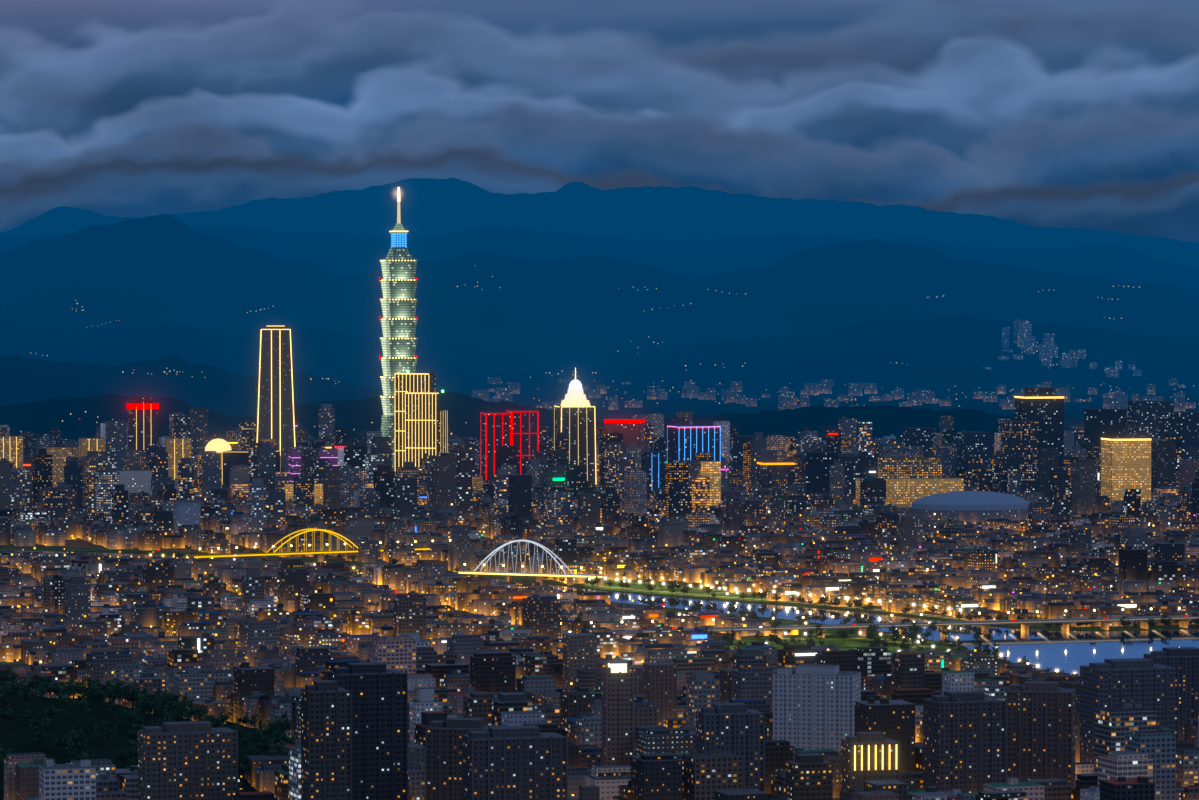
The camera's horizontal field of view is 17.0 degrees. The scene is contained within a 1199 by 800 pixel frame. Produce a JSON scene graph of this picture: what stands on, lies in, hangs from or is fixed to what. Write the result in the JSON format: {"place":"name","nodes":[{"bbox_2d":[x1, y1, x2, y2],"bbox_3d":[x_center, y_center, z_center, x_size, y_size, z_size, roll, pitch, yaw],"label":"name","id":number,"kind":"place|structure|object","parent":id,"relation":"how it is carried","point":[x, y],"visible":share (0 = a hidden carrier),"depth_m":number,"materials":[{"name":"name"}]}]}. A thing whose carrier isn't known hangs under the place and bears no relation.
{"place":"outdoors","nodes":[
{"label":"outdoors","id":0,"kind":"place"},
{"bbox_2d":[0,693,268,799],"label":"hill","id":1,"kind":"structure","parent":0,"point":[17,734],"depth_m":2686.66,"materials":[{"name":"green plant"}]},
{"bbox_2d":[0,703,17,727],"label":"tree","id":2,"kind":"object","parent":1,"relation":"on","point":[7,714],"visible":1,"depth_m":2667.53,"materials":[{"name":"green plant"}]},
{"bbox_2d":[0,666,17,683],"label":"tree","id":3,"kind":"object","parent":1,"relation":"on","point":[13,676],"visible":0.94,"depth_m":2784.59,"materials":[{"name":"green plant"}]},
{"bbox_2d":[3,680,17,702],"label":"tree","id":4,"kind":"object","parent":1,"relation":"on","point":[11,689],"visible":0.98,"depth_m":2753.55,"materials":[{"name":"green plant"}]},
{"bbox_2d":[16,687,40,709],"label":"tree","id":5,"kind":"object","parent":1,"relation":"on","point":[28,693],"visible":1,"depth_m":2723.51,"materials":[{"name":"green plant"}]},
{"bbox_2d":[29,710,49,725],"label":"tree","id":6,"kind":"object","parent":1,"relation":"on","point":[33,719],"visible":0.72,"depth_m":2655.81,"materials":[{"name":"green plant"}]},
{"bbox_2d":[33,674,45,687],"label":"tree","id":7,"kind":"object","parent":1,"relation":"on","point":[35,682],"visible":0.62,"depth_m":2816.93,"materials":[{"name":"green plant"}]},
{"bbox_2d":[32,682,47,702],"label":"tree","id":8,"kind":"object","parent":1,"relation":"on","point":[42,691],"visible":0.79,"depth_m":2762.95,"materials":[{"name":"green plant"}]},
{"bbox_2d":[31,718,50,750],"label":"tree","id":9,"kind":"object","parent":1,"relation":"on","point":[34,729],"visible":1,"depth_m":2623.22,"materials":[{"name":"green plant"}]},
{"bbox_2d":[36,678,47,696],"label":"tree","id":10,"kind":"object","parent":1,"relation":"on","point":[41,680],"visible":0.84,"depth_m":2795.10,"materials":[{"name":"green plant"}]},
{"bbox_2d":[30,721,54,747],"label":"tree","id":11,"kind":"object","parent":1,"relation":"on","point":[51,728],"visible":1,"depth_m":2629.95,"materials":[{"name":"green plant"}]},
{"bbox_2d":[41,677,59,700],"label":"tree","id":12,"kind":"object","parent":1,"relation":"on","point":[49,681],"visible":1,"depth_m":2774.93,"materials":[{"name":"green plant"}]},
{"bbox_2d":[43,703,62,724],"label":"tree","id":13,"kind":"object","parent":1,"relation":"on","point":[52,709],"visible":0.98,"depth_m":2681.66,"materials":[{"name":"green plant"}]},
{"bbox_2d":[52,731,72,754],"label":"tree","id":14,"kind":"object","parent":1,"relation":"on","point":[60,742],"visible":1,"depth_m":2621.30,"materials":[{"name":"green plant"}]},
{"bbox_2d":[58,691,76,718],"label":"tree","id":15,"kind":"object","parent":1,"relation":"on","point":[68,701],"visible":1,"depth_m":2711.53,"materials":[{"name":"green plant"}]},
{"bbox_2d":[60,678,76,694],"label":"tree","id":16,"kind":"object","parent":1,"relation":"on","point":[71,688],"visible":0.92,"depth_m":2772.69,"materials":[{"name":"green plant"}]},
{"bbox_2d":[65,680,80,698],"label":"tree","id":17,"kind":"object","parent":1,"relation":"on","point":[78,686],"visible":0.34,"depth_m":2816.26,"materials":[{"name":"green plant"}]},
{"bbox_2d":[65,731,87,753],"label":"tree","id":18,"kind":"object","parent":1,"relation":"on","point":[78,738],"visible":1,"depth_m":2599.85,"materials":[{"name":"green plant"}]},
{"bbox_2d":[69,752,86,760],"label":"tree","id":19,"kind":"object","parent":1,"relation":"on","point":[71,758],"visible":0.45,"depth_m":2577.06,"materials":[{"name":"green plant"}]},
{"bbox_2d":[75,690,84,710],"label":"tree","id":20,"kind":"object","parent":1,"relation":"on","point":[81,697],"visible":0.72,"depth_m":2748.63,"materials":[{"name":"green plant"}]},
{"bbox_2d":[76,753,88,759],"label":"tree","id":21,"kind":"object","parent":1,"relation":"on","point":[83,757],"visible":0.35,"depth_m":2565.75,"materials":[{"name":"green plant"}]},
{"bbox_2d":[75,699,90,725],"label":"tree","id":22,"kind":"object","parent":1,"relation":"on","point":[83,707],"visible":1,"depth_m":2700.75,"materials":[{"name":"green plant"}]},
{"bbox_2d":[79,686,91,693],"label":"tree","id":23,"kind":"object","parent":1,"relation":"on","point":[87,688],"visible":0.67,"depth_m":2791.08,"materials":[{"name":"green plant"}]},
{"bbox_2d":[80,722,97,742],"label":"tree","id":24,"kind":"object","parent":1,"relation":"on","point":[88,724],"visible":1,"depth_m":2664.34,"materials":[{"name":"green plant"}]},
{"bbox_2d":[86,682,106,713],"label":"tree","id":25,"kind":"object","parent":1,"relation":"on","point":[94,697],"visible":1,"depth_m":2745.72,"materials":[{"name":"green plant"}]},
{"bbox_2d":[94,681,107,694],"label":"tree","id":26,"kind":"object","parent":1,"relation":"on","point":[104,687],"visible":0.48,"depth_m":2783.92,"materials":[{"name":"green plant"}]},
{"bbox_2d":[95,727,112,747],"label":"tree","id":27,"kind":"object","parent":1,"relation":"on","point":[99,735],"visible":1,"depth_m":2658.65,"materials":[{"name":"green plant"}]},
{"bbox_2d":[100,720,116,745],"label":"tree","id":28,"kind":"object","parent":1,"relation":"on","point":[109,725],"visible":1,"depth_m":2665.60,"materials":[{"name":"green plant"}]},
{"bbox_2d":[105,681,122,700],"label":"tree","id":29,"kind":"object","parent":1,"relation":"on","point":[113,693],"visible":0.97,"depth_m":2774.07,"materials":[{"name":"green plant"}]},
{"bbox_2d":[106,684,130,706],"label":"tree","id":30,"kind":"object","parent":1,"relation":"on","point":[124,690],"visible":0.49,"depth_m":2827.03,"materials":[{"name":"green plant"}]},
{"bbox_2d":[113,679,126,705],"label":"tree","id":31,"kind":"object","parent":1,"relation":"on","point":[119,682],"visible":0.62,"depth_m":2835.74,"materials":[{"name":"green plant"}]},
{"bbox_2d":[115,748,131,768],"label":"tree","id":32,"kind":"object","parent":1,"relation":"on","point":[122,758],"visible":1,"depth_m":2610.82,"materials":[{"name":"green plant"}]},
{"bbox_2d":[126,740,137,762],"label":"tree","id":33,"kind":"object","parent":1,"relation":"on","point":[131,751],"visible":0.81,"depth_m":2611.90,"materials":[{"name":"green plant"}]},
{"bbox_2d":[125,683,141,706],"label":"tree","id":34,"kind":"object","parent":1,"relation":"on","point":[132,691],"visible":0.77,"depth_m":2853.84,"materials":[{"name":"green plant"}]},
{"bbox_2d":[127,723,143,741],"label":"tree","id":35,"kind":"object","parent":1,"relation":"on","point":[133,733],"visible":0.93,"depth_m":2676.95,"materials":[{"name":"green plant"}]},
{"bbox_2d":[127,719,143,738],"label":"tree","id":36,"kind":"object","parent":1,"relation":"on","point":[135,722],"visible":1,"depth_m":2698.90,"materials":[{"name":"green plant"}]},
{"bbox_2d":[131,690,153,711],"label":"tree","id":37,"kind":"object","parent":1,"relation":"on","point":[135,695],"visible":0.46,"depth_m":2839.59,"materials":[{"name":"green plant"}]},
{"bbox_2d":[133,692,151,718],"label":"tree","id":38,"kind":"object","parent":1,"relation":"on","point":[140,705],"visible":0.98,"depth_m":2744.01,"materials":[{"name":"green plant"}]},
{"bbox_2d":[142,696,155,721],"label":"tree","id":39,"kind":"object","parent":1,"relation":"on","point":[151,703],"visible":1,"depth_m":2757.98,"materials":[{"name":"green plant"}]},
{"bbox_2d":[149,717,161,726],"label":"tree","id":40,"kind":"object","parent":1,"relation":"on","point":[158,723],"visible":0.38,"depth_m":2708.37,"materials":[{"name":"green plant"}]},
{"bbox_2d":[149,698,165,723],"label":"tree","id":41,"kind":"object","parent":1,"relation":"on","point":[156,710],"visible":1,"depth_m":2761.08,"materials":[{"name":"green plant"}]},
{"bbox_2d":[148,690,167,719],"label":"tree","id":42,"kind":"object","parent":1,"relation":"on","point":[157,694],"visible":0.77,"depth_m":2787.24,"materials":[{"name":"green plant"}]},
{"bbox_2d":[154,704,172,718],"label":"tree","id":43,"kind":"object","parent":1,"relation":"on","point":[163,715],"visible":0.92,"depth_m":2775.59,"materials":[{"name":"green plant"}]},
{"bbox_2d":[161,714,175,721],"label":"tree","id":44,"kind":"object","parent":1,"relation":"on","point":[165,720],"visible":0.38,"depth_m":2715.14,"materials":[{"name":"green plant"}]},
{"bbox_2d":[163,692,179,707],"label":"tree","id":45,"kind":"object","parent":1,"relation":"on","point":[171,697],"visible":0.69,"depth_m":2840.03,"materials":[{"name":"green plant"}]},
{"bbox_2d":[167,701,186,719],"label":"tree","id":46,"kind":"object","parent":1,"relation":"on","point":[179,713],"visible":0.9,"depth_m":2751.03,"materials":[{"name":"green plant"}]},
{"bbox_2d":[177,693,194,717],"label":"tree","id":47,"kind":"object","parent":1,"relation":"on","point":[185,697],"visible":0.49,"depth_m":2887.66,"materials":[{"name":"green plant"}]},
{"bbox_2d":[181,699,195,717],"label":"tree","id":48,"kind":"object","parent":1,"relation":"on","point":[191,711],"visible":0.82,"depth_m":2787.70,"materials":[{"name":"green plant"}]},
{"bbox_2d":[194,706,207,720],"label":"tree","id":49,"kind":"object","parent":1,"relation":"on","point":[199,711],"visible":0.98,"depth_m":2804.39,"materials":[{"name":"green plant"}]},
{"bbox_2d":[194,704,208,718],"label":"tree","id":50,"kind":"object","parent":1,"relation":"on","point":[204,708],"visible":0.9,"depth_m":2813.30,"materials":[{"name":"green plant"}]},
{"bbox_2d":[203,716,223,727],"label":"tree","id":51,"kind":"object","parent":1,"relation":"on","point":[214,718],"visible":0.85,"depth_m":2775.81,"materials":[{"name":"green plant"}]},
{"bbox_2d":[208,714,220,727],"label":"tree","id":52,"kind":"object","parent":1,"relation":"on","point":[214,723],"visible":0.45,"depth_m":2757.04,"materials":[{"name":"green plant"}]},
{"bbox_2d":[218,709,230,724],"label":"tree","id":53,"kind":"object","parent":1,"relation":"on","point":[227,716],"visible":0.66,"depth_m":2824.00,"materials":[{"name":"green plant"}]},
{"bbox_2d":[230,721,245,737],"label":"tree","id":54,"kind":"object","parent":1,"relation":"on","point":[240,731],"visible":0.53,"depth_m":2757.66,"materials":[{"name":"green plant"}]},
{"bbox_2d":[238,748,245,772],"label":"tree","id":55,"kind":"object","parent":1,"relation":"on","point":[241,754],"visible":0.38,"depth_m":2652.52,"materials":[{"name":"green plant"}]},
{"bbox_2d":[238,756,248,781],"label":"tree","id":56,"kind":"object","parent":1,"relation":"on","point":[242,760],"visible":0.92,"depth_m":2624.77,"materials":[{"name":"green plant"}]},
{"bbox_2d":[236,711,254,732],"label":"tree","id":57,"kind":"object","parent":1,"relation":"on","point":[244,720],"visible":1,"depth_m":2869.75,"materials":[{"name":"green plant"}]},
{"bbox_2d":[239,732,252,754],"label":"tree","id":58,"kind":"object","parent":1,"relation":"on","point":[244,739],"visible":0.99,"depth_m":2721.98,"materials":[{"name":"green plant"}]},
{"bbox_2d":[242,761,251,784],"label":"tree","id":59,"kind":"object","parent":1,"relation":"on","point":[248,768],"visible":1,"depth_m":2616.04,"materials":[{"name":"green plant"}]},
{"bbox_2d":[248,712,262,734],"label":"tree","id":60,"kind":"object","parent":1,"relation":"on","point":[254,721],"visible":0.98,"depth_m":2855.07,"materials":[{"name":"green plant"}]},
{"bbox_2d":[252,729,265,751],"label":"tree","id":61,"kind":"object","parent":1,"relation":"on","point":[259,734],"visible":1,"depth_m":2750.52,"materials":[{"name":"green plant"}]},
{"bbox_2d":[253,723,267,736],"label":"tree","id":62,"kind":"object","parent":1,"relation":"on","point":[260,727],"visible":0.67,"depth_m":2779.32,"materials":[{"name":"green plant"}]},
{"bbox_2d":[261,743,280,754],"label":"tree","id":63,"kind":"object","parent":1,"relation":"on","point":[271,747],"visible":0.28,"depth_m":2682.53,"materials":[{"name":"green plant"}]},
{"bbox_2d":[265,726,276,736],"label":"tree","id":64,"kind":"object","parent":1,"relation":"on","point":[271,729],"visible":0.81,"depth_m":2780.90,"materials":[{"name":"green plant"}]},
{"bbox_2d":[264,720,278,733],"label":"tree","id":65,"kind":"object","parent":1,"relation":"on","point":[270,722],"visible":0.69,"depth_m":2801.89,"materials":[{"name":"green plant"}]},
{"bbox_2d":[265,732,288,745],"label":"tree","id":66,"kind":"object","parent":1,"relation":"on","point":[276,735],"visible":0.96,"depth_m":2762.01,"materials":[{"name":"green plant"}]},
{"bbox_2d":[277,725,286,741],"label":"tree","id":67,"kind":"object","parent":1,"relation":"on","point":[281,728],"visible":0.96,"depth_m":2775.85,"materials":[{"name":"green plant"}]},
{"bbox_2d":[274,711,291,731],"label":"tree","id":68,"kind":"object","parent":1,"relation":"on","point":[286,723],"visible":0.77,"depth_m":2859.52,"materials":[{"name":"green plant"}]},
{"bbox_2d":[0,391,1127,442],"bbox_3d":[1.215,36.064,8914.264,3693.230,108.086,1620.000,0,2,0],"label":"ridge","id":69,"kind":"structure","parent":0,"point":[70,418],"depth_m":8829.65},
{"bbox_2d":[0,214,1198,361],"bbox_3d":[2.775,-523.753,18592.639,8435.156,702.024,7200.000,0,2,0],"label":"ridge","id":70,"kind":"structure","parent":0,"point":[164,269],"depth_m":17826.37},
{"bbox_2d":[0,314,1198,392],"bbox_3d":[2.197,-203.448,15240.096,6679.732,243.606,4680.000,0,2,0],"label":"ridge","id":71,"kind":"structure","parent":0,"point":[942,354],"depth_m":14503.97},
{"bbox_2d":[0,178,1198,268],"bbox_3d":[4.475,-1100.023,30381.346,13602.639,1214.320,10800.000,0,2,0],"label":"ridge","id":72,"kind":"structure","parent":0,"point":[432,207],"depth_m":30211.21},
{"bbox_2d":[0,226,1198,288],"bbox_3d":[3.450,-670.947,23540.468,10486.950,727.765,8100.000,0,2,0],"label":"ridge","id":73,"kind":"structure","parent":0,"point":[339,254],"depth_m":23509.48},
{"bbox_2d":[0,355,1198,417],"bbox_3d":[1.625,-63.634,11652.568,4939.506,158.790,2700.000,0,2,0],"label":"ridge","id":74,"kind":"structure","parent":0,"point":[208,387],"depth_m":11388.14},
{"bbox_2d":[0,550,1198,675],"bbox_3d":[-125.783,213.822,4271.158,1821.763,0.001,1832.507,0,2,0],"label":"river water","id":75,"kind":"structure","parent":0,"point":[1071,652],"depth_m":3822.74,"materials":[{"name":"blue liquid"}]},
{"bbox_2d":[0,393,1198,799],"bbox_3d":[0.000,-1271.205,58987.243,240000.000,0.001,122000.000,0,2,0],"label":"ground","id":76,"kind":"structure","parent":0,"point":[80,543],"depth_m":4907.59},
{"bbox_2d":[0,545,1198,663],"bbox_3d":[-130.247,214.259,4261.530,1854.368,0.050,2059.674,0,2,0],"label":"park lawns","id":77,"kind":"structure","parent":76,"relation":"on","point":[831,635],"depth_m":4189.24,"materials":[{"name":"green plant"}]},
{"bbox_2d":[669,598,679,610],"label":"tree","id":78,"kind":"object","parent":77,"relation":"on","point":[675,603],"visible":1,"depth_m":4127.44,"materials":[{"name":"green plant"}]},
{"bbox_2d":[692,601,700,610],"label":"tree","id":79,"kind":"object","parent":77,"relation":"on","point":[696,607],"visible":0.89,"depth_m":4053.52,"materials":[{"name":"green plant"}]},
{"bbox_2d":[702,625,712,638],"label":"tree","id":80,"kind":"object","parent":77,"relation":"on","point":[706,631],"visible":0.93,"depth_m":3771.14,"materials":[{"name":"green plant"}]},
{"bbox_2d":[702,586,713,598],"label":"tree","id":81,"kind":"object","parent":77,"relation":"on","point":[708,590],"visible":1,"depth_m":4291.16,"materials":[{"name":"green plant"}]},
{"bbox_2d":[727,603,735,612],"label":"tree","id":82,"kind":"object","parent":77,"relation":"on","point":[732,609],"visible":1,"depth_m":4036.80,"materials":[{"name":"green plant"}]},
{"bbox_2d":[767,634,778,642],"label":"tree","id":83,"kind":"object","parent":77,"relation":"on","point":[772,638],"visible":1,"depth_m":3702.37,"materials":[{"name":"green plant"}]},
{"bbox_2d":[790,634,800,643],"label":"tree","id":84,"kind":"object","parent":77,"relation":"on","point":[793,639],"visible":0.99,"depth_m":3694.86,"materials":[{"name":"green plant"}]},
{"bbox_2d":[819,593,829,602],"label":"tree","id":85,"kind":"object","parent":77,"relation":"on","point":[824,599],"visible":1,"depth_m":4185.84,"materials":[{"name":"green plant"}]},
{"bbox_2d":[837,630,847,643],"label":"tree","id":86,"kind":"object","parent":77,"relation":"on","point":[844,634],"visible":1,"depth_m":3739.49,"materials":[{"name":"green plant"}]},
{"bbox_2d":[867,624,879,631],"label":"tree","id":87,"kind":"object","parent":77,"relation":"on","point":[872,628],"visible":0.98,"depth_m":3797.95,"materials":[{"name":"green plant"}]},
{"bbox_2d":[870,636,880,646],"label":"tree","id":88,"kind":"object","parent":77,"relation":"on","point":[876,644],"visible":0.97,"depth_m":3640.98,"materials":[{"name":"green plant"}]},
{"bbox_2d":[891,628,900,642],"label":"tree","id":89,"kind":"object","parent":77,"relation":"on","point":[897,632],"visible":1,"depth_m":3756.20,"materials":[{"name":"green plant"}]},
{"bbox_2d":[898,638,911,648],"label":"tree","id":90,"kind":"object","parent":77,"relation":"on","point":[904,645],"visible":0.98,"depth_m":3626.40,"materials":[{"name":"green plant"}]},
{"bbox_2d":[907,633,917,646],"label":"tree","id":91,"kind":"object","parent":77,"relation":"on","point":[911,635],"visible":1,"depth_m":3714.84,"materials":[{"name":"green plant"}]},
{"bbox_2d":[908,621,919,631],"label":"tree","id":92,"kind":"object","parent":77,"relation":"on","point":[914,627],"visible":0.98,"depth_m":3802.51,"materials":[{"name":"green plant"}]},
{"bbox_2d":[922,629,931,641],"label":"tree","id":93,"kind":"object","parent":77,"relation":"on","point":[927,634],"visible":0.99,"depth_m":3760.32,"materials":[{"name":"green plant"}]},
{"bbox_2d":[929,621,937,636],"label":"tree","id":94,"kind":"object","parent":77,"relation":"on","point":[934,623],"visible":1,"depth_m":3820.27,"materials":[{"name":"green plant"}]},
{"bbox_2d":[938,625,950,637],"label":"tree","id":95,"kind":"object","parent":77,"relation":"on","point":[947,632],"visible":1,"depth_m":3779.30,"materials":[{"name":"green plant"}]},
{"bbox_2d":[971,635,981,644],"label":"tree","id":96,"kind":"object","parent":77,"relation":"on","point":[977,639],"visible":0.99,"depth_m":3674.57,"materials":[{"name":"green plant"}]},
{"bbox_2d":[972,610,985,617],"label":"tree","id":97,"kind":"object","parent":77,"relation":"on","point":[977,613],"visible":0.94,"depth_m":3958.90,"materials":[{"name":"green plant"}]},
{"bbox_2d":[982,644,990,655],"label":"tree","id":98,"kind":"object","parent":77,"relation":"on","point":[986,649],"visible":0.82,"depth_m":3584.97,"materials":[{"name":"green plant"}]},
{"bbox_2d":[1016,612,1025,627],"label":"tree","id":99,"kind":"object","parent":77,"relation":"on","point":[1020,615],"visible":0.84,"depth_m":3917.29,"materials":[{"name":"green plant"}]},
{"bbox_2d":[1018,655,1029,663],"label":"tree","id":100,"kind":"object","parent":77,"relation":"on","point":[1023,661],"visible":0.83,"depth_m":3481.48,"materials":[{"name":"green plant"}]},
{"bbox_2d":[1120,616,1129,630],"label":"tree","id":101,"kind":"object","parent":77,"relation":"on","point":[1122,618],"visible":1,"depth_m":3890.72,"materials":[{"name":"green plant"}]},
{"bbox_2d":[1161,614,1169,624],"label":"tree","id":102,"kind":"object","parent":77,"relation":"on","point":[1165,619],"visible":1,"depth_m":3898.97,"materials":[{"name":"green plant"}]},
{"bbox_2d":[0,187,1198,799],"bbox_3d":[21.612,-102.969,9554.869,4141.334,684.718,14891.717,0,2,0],"label":"city buildings","id":103,"kind":"structure","parent":76,"relation":"on","point":[538,689],"depth_m":4207.08,"materials":[{"name":"grey concrete"}]},
{"bbox_2d":[0,0,1198,241],"label":"sky","id":104,"kind":"structure","parent":0,"point":[1075,114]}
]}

